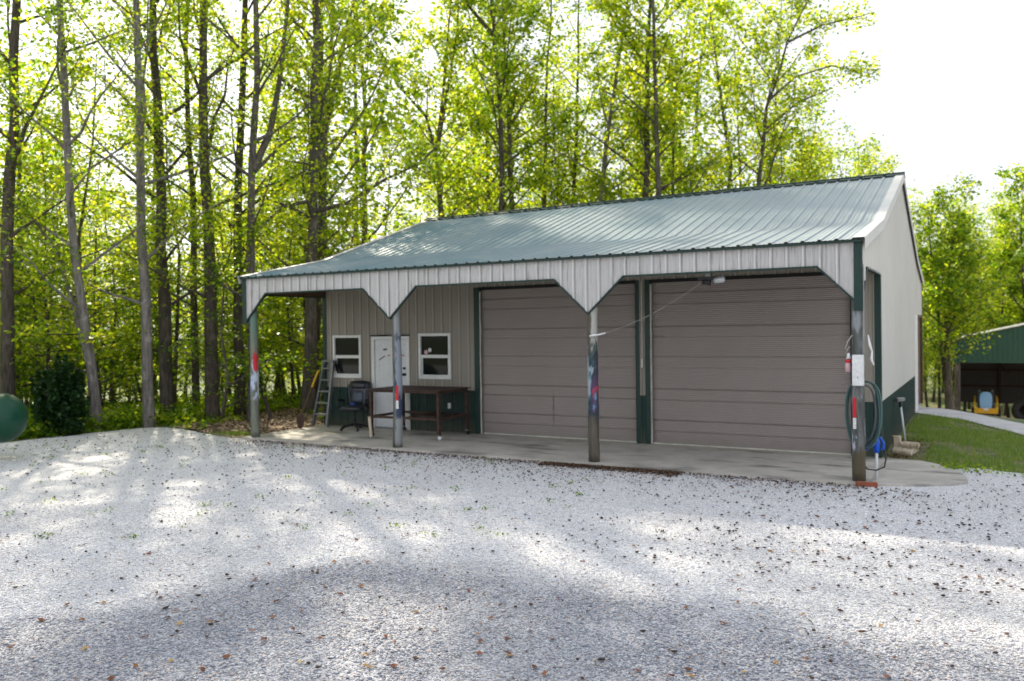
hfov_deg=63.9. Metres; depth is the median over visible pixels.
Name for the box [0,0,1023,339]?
sky
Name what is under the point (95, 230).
woodland tree
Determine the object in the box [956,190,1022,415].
woodland tree
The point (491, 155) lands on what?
woodland tree
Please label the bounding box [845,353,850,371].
hanging bottle
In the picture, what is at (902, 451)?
firewood log
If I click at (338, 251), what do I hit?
sapling
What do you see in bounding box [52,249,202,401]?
sapling
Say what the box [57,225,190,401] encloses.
sapling
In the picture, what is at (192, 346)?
sapling
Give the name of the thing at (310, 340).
hardwood tree
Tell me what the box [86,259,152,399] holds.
sapling
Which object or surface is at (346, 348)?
window
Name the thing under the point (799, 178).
sapling
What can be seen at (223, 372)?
sapling
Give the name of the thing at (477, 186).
sapling
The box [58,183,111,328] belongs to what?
woodland tree
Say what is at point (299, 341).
woodland tree
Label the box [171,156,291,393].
sapling
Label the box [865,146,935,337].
woodland tree
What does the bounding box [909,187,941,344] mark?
woodland tree
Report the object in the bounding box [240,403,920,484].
porch slab
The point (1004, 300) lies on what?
woodland tree
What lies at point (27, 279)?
sapling
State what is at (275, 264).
sapling
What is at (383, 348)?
walk door
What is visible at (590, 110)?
hardwood tree
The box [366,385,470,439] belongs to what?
workbench
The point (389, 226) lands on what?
woodland tree
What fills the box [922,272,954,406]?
woodland tree
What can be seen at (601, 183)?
hardwood tree
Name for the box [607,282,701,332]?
extension cord
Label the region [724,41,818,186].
woodland tree
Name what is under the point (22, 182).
sapling
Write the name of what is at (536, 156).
woodland tree
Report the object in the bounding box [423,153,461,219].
woodland tree
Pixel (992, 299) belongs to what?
woodland tree
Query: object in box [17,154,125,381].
sapling
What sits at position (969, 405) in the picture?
woodland tree
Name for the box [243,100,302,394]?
woodland tree
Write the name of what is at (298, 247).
sapling
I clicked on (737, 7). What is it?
woodland tree
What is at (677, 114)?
woodland tree
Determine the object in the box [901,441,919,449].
firewood log
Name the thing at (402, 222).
sapling
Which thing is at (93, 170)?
sapling
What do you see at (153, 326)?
woodland tree
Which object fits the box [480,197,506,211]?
sapling
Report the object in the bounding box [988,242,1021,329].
woodland tree
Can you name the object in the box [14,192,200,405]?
sapling
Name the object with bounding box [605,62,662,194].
woodland tree
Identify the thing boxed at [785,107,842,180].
woodland tree
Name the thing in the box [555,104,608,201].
woodland tree
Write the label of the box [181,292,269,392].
sapling
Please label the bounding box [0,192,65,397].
sapling
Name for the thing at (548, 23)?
hardwood tree
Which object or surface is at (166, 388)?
hardwood tree
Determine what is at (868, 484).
brick
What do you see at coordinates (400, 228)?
sapling
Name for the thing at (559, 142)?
woodland tree
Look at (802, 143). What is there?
woodland tree
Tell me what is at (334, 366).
stepladder
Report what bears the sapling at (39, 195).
on the ground at (935, 405)
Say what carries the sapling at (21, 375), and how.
on the ground at (935, 405)
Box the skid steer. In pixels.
[972,389,1000,416]
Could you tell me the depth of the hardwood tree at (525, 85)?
33.71 m
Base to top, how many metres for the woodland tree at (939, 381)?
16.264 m
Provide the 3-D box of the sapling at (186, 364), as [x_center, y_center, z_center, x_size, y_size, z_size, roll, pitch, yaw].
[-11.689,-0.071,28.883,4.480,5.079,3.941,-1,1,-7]
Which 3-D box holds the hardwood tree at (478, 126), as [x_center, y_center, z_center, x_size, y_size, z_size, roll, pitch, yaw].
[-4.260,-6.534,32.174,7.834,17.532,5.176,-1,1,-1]
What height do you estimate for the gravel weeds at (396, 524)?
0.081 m
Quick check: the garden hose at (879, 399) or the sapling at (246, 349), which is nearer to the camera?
the garden hose at (879, 399)
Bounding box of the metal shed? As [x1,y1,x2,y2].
[954,323,1023,410]
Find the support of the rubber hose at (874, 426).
hanging from the garage building
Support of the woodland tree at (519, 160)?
on the ground at (935, 405)
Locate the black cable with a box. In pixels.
[865,444,886,470]
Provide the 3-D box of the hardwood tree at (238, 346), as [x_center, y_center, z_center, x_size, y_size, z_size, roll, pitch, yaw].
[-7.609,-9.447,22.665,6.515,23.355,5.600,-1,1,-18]
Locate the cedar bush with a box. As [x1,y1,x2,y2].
[28,353,90,434]
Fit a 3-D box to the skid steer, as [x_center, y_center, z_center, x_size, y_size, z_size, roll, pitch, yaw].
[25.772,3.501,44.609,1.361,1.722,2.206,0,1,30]
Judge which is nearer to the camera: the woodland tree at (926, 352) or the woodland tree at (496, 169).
the woodland tree at (926, 352)
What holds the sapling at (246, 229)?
on the ground at (935, 405)
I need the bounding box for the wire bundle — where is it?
[868,335,873,364]
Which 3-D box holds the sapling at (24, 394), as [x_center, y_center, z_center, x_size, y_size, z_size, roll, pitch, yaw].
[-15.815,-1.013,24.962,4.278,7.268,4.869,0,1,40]
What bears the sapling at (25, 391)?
on the ground at (935, 405)
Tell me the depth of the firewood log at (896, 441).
14.29 m
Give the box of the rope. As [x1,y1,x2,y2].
[844,335,852,353]
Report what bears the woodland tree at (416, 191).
on the ground at (935, 405)
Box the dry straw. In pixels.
[181,408,311,433]
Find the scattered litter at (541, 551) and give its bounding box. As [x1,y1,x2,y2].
[3,427,1022,680]
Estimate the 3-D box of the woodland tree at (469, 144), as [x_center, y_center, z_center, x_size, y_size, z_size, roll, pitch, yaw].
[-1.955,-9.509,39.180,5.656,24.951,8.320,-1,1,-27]
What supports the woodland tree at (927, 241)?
on the ground at (935, 405)
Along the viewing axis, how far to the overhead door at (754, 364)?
14.70 m
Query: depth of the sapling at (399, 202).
32.38 m
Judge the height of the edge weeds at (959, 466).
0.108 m
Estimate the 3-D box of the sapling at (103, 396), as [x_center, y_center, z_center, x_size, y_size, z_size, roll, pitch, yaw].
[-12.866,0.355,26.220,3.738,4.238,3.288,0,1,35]
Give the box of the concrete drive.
[916,407,1023,434]
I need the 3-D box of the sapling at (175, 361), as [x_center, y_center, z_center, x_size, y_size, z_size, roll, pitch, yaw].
[-9.621,-2.674,23.972,5.298,9.916,4.587,-1,1,-13]
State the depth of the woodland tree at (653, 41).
30.89 m
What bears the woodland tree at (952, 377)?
on the ground at (935, 405)
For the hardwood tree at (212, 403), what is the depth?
21.39 m
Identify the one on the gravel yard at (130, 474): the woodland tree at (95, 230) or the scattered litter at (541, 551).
the scattered litter at (541, 551)
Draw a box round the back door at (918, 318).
[918,318,919,404]
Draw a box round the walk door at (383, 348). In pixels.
[375,340,406,427]
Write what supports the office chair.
on the porch slab
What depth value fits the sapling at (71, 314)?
24.82 m
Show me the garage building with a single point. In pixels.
(503, 315)
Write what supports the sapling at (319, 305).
on the ground at (935, 405)
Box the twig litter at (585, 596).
[20,433,1019,669]
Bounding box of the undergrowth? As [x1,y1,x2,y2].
[12,385,323,440]
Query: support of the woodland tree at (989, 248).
on the ground at (935, 405)
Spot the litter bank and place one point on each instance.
(262, 426)
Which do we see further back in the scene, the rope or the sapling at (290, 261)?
the sapling at (290, 261)
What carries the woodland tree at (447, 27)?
on the ground at (935, 405)
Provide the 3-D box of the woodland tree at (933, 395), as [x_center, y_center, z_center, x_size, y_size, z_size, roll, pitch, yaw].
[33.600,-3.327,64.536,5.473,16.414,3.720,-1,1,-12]
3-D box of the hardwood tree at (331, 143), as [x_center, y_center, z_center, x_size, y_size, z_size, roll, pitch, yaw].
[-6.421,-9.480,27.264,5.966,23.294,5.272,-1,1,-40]
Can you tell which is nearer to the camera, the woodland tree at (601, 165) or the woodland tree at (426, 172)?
the woodland tree at (601, 165)
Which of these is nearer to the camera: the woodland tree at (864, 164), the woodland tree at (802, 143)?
the woodland tree at (802, 143)
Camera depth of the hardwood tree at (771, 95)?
32.86 m
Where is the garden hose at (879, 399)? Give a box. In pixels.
[845,381,882,449]
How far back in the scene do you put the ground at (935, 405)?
59.56 m
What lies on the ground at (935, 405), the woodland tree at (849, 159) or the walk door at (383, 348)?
the woodland tree at (849, 159)
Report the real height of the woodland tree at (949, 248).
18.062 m
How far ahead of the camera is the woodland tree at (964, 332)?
54.25 m
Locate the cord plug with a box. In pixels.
[589,332,605,336]
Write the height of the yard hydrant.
0.646 m
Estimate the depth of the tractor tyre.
43.35 m
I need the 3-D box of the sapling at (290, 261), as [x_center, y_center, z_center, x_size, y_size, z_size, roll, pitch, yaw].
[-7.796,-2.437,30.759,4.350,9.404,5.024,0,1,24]
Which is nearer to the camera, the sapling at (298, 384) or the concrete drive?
the concrete drive
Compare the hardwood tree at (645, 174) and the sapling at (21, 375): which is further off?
the hardwood tree at (645, 174)
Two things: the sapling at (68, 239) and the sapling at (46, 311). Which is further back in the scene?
the sapling at (68, 239)
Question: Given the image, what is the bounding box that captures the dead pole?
[259,384,272,417]
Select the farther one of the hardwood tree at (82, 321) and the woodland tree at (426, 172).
the woodland tree at (426, 172)
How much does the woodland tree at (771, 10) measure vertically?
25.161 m
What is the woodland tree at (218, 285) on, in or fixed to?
on the ground at (935, 405)
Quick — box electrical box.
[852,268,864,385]
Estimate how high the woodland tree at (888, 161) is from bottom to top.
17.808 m
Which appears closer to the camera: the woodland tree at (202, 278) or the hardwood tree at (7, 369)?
the hardwood tree at (7, 369)
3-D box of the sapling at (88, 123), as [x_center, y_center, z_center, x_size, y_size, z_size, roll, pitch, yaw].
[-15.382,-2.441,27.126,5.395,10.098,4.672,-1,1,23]
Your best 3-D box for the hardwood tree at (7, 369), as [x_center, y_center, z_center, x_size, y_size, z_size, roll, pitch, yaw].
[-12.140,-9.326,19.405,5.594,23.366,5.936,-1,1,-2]
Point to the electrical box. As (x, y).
(857, 370)
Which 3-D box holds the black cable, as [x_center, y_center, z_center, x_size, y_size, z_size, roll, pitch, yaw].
[5.145,1.656,11.619,0.443,0.403,0.084,-1,1,-21]
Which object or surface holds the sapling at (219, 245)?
on the ground at (935, 405)
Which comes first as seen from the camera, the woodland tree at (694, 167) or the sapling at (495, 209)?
the sapling at (495, 209)
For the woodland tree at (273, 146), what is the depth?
32.02 m
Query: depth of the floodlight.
12.69 m
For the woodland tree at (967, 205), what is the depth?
82.46 m
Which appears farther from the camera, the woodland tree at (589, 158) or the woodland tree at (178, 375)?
the woodland tree at (178, 375)
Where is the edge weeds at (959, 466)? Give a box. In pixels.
[215,430,1023,477]
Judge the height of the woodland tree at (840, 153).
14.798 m
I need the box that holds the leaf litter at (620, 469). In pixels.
[172,439,928,539]
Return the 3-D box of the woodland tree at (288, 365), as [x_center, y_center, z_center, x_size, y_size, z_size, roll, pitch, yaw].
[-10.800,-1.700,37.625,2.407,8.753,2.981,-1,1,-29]
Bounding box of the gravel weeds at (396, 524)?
[0,440,589,539]
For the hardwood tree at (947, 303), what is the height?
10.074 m
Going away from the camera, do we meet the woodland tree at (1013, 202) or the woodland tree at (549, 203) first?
the woodland tree at (549, 203)
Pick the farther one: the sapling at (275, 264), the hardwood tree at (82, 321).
the sapling at (275, 264)
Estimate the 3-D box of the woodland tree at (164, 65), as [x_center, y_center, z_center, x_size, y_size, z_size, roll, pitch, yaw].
[-13.215,-5.480,29.923,4.394,15.979,5.441,-1,1,-36]
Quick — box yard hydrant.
[866,437,884,479]
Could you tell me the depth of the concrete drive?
19.32 m
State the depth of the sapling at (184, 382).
32.82 m
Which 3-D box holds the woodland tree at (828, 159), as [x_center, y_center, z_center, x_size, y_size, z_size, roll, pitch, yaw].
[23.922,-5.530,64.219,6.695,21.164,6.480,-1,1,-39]
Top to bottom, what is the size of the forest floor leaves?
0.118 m
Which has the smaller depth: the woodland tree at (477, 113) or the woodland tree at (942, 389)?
the woodland tree at (477, 113)
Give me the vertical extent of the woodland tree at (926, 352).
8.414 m
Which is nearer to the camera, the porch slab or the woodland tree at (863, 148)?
the porch slab
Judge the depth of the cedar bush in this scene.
18.43 m
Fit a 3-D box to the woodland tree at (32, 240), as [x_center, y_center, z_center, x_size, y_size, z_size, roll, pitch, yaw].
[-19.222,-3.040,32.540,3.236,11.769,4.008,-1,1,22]
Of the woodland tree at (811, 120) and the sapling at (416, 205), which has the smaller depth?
the sapling at (416, 205)
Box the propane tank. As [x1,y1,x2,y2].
[0,393,28,442]
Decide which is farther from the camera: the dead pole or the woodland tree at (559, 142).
the woodland tree at (559, 142)
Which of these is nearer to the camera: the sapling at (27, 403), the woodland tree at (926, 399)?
the sapling at (27, 403)
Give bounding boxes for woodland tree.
[0,0,109,398]
[4,122,87,403]
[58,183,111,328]
[59,157,134,356]
[88,3,220,373]
[103,206,158,400]
[132,242,179,397]
[157,309,191,396]
[180,206,229,379]
[193,0,425,328]
[197,192,232,392]
[201,0,349,396]
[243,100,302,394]
[258,0,451,255]
[263,226,296,392]
[272,187,304,384]
[283,246,321,386]
[321,192,369,327]
[378,0,526,226]
[379,190,408,233]
[393,112,444,222]
[404,111,453,224]
[417,0,541,215]
[420,53,476,215]
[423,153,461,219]
[426,0,547,217]
[441,95,498,214]
[445,66,495,212]
[467,126,497,211]
[475,40,559,208]
[484,117,525,205]
[514,68,586,207]
[517,38,604,206]
[520,27,602,207]
[524,67,585,207]
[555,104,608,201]
[561,18,639,202]
[565,0,769,203]
[579,140,623,200]
[599,0,690,198]
[604,0,722,199]
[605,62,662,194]
[608,0,683,194]
[635,54,699,194]
[635,88,694,194]
[650,38,709,190]
[671,0,793,190]
[682,143,718,189]
[693,0,790,189]
[699,0,817,186]
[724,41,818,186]
[749,102,799,183]
[772,108,831,182]
[773,77,845,182]
[782,79,831,179]
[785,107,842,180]
[799,124,846,179]
[805,139,841,178]
[816,119,864,178]
[817,137,835,178]
[819,143,864,177]
[829,107,891,175]
[838,146,867,172]
[846,126,888,174]
[857,138,922,258]
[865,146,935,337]
[867,146,900,173]
[905,179,937,390]
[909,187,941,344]
[910,202,939,374]
[916,195,966,401]
[918,175,984,377]
[918,182,968,407]
[919,261,932,365]
[922,262,943,389]
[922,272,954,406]
[925,195,986,391]
[925,195,993,411]
[927,183,974,395]
[931,226,959,392]
[942,193,980,337]
[943,175,984,330]
[950,247,990,408]
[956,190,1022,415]
[967,196,995,329]
[972,187,1023,417]
[975,209,1009,319]
[976,254,1000,330]
[977,210,1016,407]
[978,187,1021,406]
[980,191,1017,287]
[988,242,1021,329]
[997,177,1023,308]
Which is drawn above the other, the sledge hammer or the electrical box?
the electrical box
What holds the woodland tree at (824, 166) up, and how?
on the ground at (935, 405)
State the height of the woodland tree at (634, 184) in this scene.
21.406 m
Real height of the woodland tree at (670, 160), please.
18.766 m
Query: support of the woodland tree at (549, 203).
on the ground at (935, 405)
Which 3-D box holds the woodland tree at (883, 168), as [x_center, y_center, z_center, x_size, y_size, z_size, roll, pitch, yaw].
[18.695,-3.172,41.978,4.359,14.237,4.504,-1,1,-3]
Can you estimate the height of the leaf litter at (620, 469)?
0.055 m
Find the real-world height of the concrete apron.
0.100 m
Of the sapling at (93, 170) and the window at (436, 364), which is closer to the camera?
the window at (436, 364)
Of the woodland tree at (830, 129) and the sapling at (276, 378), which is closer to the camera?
the sapling at (276, 378)
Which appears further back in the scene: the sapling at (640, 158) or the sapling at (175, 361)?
the sapling at (640, 158)
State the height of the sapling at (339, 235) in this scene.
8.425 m
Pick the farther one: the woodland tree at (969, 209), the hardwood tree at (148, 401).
the woodland tree at (969, 209)
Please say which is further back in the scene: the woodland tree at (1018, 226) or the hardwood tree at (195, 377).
the woodland tree at (1018, 226)
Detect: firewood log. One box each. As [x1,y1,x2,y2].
[892,435,900,448]
[892,447,913,455]
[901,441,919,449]
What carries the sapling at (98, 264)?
on the ground at (935, 405)
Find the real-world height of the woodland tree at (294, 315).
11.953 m
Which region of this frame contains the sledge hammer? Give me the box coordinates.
[895,397,905,440]
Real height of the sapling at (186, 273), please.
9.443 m
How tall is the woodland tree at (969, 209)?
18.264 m
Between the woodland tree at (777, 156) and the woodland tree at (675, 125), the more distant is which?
the woodland tree at (675, 125)
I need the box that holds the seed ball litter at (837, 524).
[2,428,1023,565]
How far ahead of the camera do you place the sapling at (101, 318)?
22.80 m
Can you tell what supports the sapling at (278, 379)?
on the ground at (935, 405)
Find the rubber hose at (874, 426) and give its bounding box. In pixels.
[848,385,876,443]
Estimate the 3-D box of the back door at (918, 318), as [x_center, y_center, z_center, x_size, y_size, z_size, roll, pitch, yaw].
[10.996,0.551,22.264,0.040,2.420,1.860,0,1,30]
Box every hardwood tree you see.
[0,0,136,395]
[0,0,195,429]
[0,0,305,427]
[31,0,280,410]
[63,0,289,405]
[81,0,340,419]
[100,0,362,414]
[116,0,353,419]
[192,0,454,412]
[243,0,414,400]
[275,0,429,246]
[336,0,496,216]
[414,0,587,209]
[440,0,586,213]
[470,0,613,209]
[518,0,653,205]
[524,0,690,205]
[547,0,734,196]
[614,0,759,194]
[662,0,886,190]
[911,171,1018,409]
[978,163,1023,331]
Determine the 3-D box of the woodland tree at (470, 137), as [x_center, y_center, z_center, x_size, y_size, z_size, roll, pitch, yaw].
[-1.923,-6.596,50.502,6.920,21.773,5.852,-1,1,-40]
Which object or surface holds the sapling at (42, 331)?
on the ground at (935, 405)
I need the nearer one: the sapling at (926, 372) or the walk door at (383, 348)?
the walk door at (383, 348)
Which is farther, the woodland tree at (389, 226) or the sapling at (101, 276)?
the woodland tree at (389, 226)
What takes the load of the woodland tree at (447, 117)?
on the ground at (935, 405)
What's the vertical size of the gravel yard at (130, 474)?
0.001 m
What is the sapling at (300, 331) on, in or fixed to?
on the ground at (935, 405)
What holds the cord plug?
attached to the garage building
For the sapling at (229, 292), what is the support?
on the ground at (935, 405)
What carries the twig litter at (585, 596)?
on the gravel yard at (130, 474)
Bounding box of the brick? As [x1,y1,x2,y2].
[856,481,877,486]
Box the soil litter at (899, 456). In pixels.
[890,437,938,459]
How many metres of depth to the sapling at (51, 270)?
28.82 m
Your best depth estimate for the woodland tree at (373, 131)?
25.01 m
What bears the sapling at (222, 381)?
on the ground at (935, 405)
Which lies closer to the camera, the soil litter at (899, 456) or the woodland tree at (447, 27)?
the soil litter at (899, 456)
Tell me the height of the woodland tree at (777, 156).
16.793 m
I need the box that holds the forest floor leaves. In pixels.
[181,405,323,434]
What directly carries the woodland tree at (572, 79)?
on the ground at (935, 405)
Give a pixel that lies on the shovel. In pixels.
(300, 420)
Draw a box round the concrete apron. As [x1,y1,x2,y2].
[871,458,967,486]
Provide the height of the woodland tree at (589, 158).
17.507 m
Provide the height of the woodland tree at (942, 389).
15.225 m
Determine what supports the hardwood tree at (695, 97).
on the ground at (935, 405)
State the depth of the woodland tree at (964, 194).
68.75 m
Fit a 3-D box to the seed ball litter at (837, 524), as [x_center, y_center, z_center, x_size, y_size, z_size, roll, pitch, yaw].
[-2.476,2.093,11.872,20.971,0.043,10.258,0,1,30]
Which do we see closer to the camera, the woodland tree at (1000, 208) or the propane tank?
the propane tank
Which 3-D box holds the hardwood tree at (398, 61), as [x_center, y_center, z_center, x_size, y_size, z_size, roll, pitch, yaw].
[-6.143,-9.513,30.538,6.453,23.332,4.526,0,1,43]
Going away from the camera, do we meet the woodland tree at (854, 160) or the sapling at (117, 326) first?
the sapling at (117, 326)
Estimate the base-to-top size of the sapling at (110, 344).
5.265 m
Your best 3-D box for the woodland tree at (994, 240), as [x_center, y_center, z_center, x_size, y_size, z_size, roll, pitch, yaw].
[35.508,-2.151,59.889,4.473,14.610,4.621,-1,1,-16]
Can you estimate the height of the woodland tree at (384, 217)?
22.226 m
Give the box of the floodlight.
[698,273,724,284]
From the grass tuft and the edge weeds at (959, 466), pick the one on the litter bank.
the grass tuft
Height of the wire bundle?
0.424 m
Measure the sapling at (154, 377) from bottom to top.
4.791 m
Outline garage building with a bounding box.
[237,171,923,480]
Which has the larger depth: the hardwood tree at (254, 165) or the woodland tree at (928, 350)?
the woodland tree at (928, 350)
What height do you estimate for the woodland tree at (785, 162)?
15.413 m
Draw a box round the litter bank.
[175,407,323,437]
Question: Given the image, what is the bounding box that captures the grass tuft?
[201,429,261,437]
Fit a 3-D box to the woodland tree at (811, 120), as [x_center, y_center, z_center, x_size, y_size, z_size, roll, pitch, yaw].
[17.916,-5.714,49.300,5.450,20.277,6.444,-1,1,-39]
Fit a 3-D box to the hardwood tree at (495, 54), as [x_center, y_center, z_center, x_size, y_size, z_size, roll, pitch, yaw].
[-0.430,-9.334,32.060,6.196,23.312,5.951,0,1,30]
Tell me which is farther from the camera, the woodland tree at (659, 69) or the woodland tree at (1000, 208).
the woodland tree at (1000, 208)
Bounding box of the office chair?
[336,380,370,430]
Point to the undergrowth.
(116, 414)
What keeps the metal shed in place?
on the ground at (935, 405)
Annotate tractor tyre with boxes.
[1012,399,1023,418]
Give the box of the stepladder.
[311,360,337,426]
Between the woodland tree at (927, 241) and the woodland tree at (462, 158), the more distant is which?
the woodland tree at (927, 241)
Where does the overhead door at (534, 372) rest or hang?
in the garage building
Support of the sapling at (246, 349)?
on the ground at (935, 405)
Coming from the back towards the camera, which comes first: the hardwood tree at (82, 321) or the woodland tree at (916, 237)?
the woodland tree at (916, 237)
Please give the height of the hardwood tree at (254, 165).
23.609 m
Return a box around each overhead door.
[479,284,636,442]
[650,276,851,455]
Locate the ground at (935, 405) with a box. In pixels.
[3,350,1023,468]
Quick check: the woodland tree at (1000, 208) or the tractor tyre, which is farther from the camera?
the woodland tree at (1000, 208)
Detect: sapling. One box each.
[0,34,205,387]
[0,41,38,336]
[0,70,39,289]
[0,86,70,350]
[0,115,139,384]
[0,117,152,394]
[0,181,66,401]
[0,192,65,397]
[0,192,79,404]
[0,197,140,397]
[0,217,57,400]
[0,227,120,407]
[0,254,34,376]
[2,115,105,372]
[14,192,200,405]
[15,139,155,408]
[16,173,153,389]
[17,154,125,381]
[21,110,179,357]
[51,289,158,402]
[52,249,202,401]
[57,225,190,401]
[69,72,270,404]
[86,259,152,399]
[90,268,203,395]
[92,207,190,397]
[92,280,139,393]
[110,268,232,391]
[126,227,313,419]
[153,186,228,393]
[157,298,203,396]
[167,172,268,381]
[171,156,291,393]
[180,225,284,383]
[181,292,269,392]
[183,233,278,399]
[189,286,294,398]
[200,288,271,390]
[201,175,299,396]
[203,146,304,361]
[218,48,392,408]
[218,202,321,396]
[223,296,301,398]
[225,166,326,402]
[244,148,349,374]
[245,167,341,394]
[261,177,352,373]
[265,196,397,371]
[284,231,321,392]
[287,190,370,342]
[341,130,428,241]
[359,195,411,233]
[400,202,435,227]
[401,180,462,227]
[444,151,505,212]
[463,170,536,213]
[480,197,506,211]
[580,147,663,200]
[744,140,828,181]
[922,297,941,375]
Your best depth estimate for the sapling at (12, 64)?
18.84 m
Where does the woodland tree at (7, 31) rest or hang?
on the ground at (935, 405)
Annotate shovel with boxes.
[297,370,318,427]
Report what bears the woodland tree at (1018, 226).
on the ground at (935, 405)
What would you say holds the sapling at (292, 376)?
on the ground at (935, 405)
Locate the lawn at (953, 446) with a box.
[887,414,1023,472]
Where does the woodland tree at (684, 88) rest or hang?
on the ground at (935, 405)
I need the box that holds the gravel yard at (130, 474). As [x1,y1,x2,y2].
[0,428,1023,680]
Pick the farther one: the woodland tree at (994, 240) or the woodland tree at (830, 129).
the woodland tree at (994, 240)
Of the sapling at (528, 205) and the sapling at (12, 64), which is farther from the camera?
the sapling at (528, 205)
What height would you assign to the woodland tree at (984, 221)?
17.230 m
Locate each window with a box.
[332,335,361,377]
[418,333,450,379]
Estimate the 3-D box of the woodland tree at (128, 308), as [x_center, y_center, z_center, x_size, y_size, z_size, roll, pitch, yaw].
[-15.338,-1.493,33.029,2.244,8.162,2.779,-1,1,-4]
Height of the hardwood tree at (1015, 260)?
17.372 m
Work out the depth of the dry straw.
19.82 m

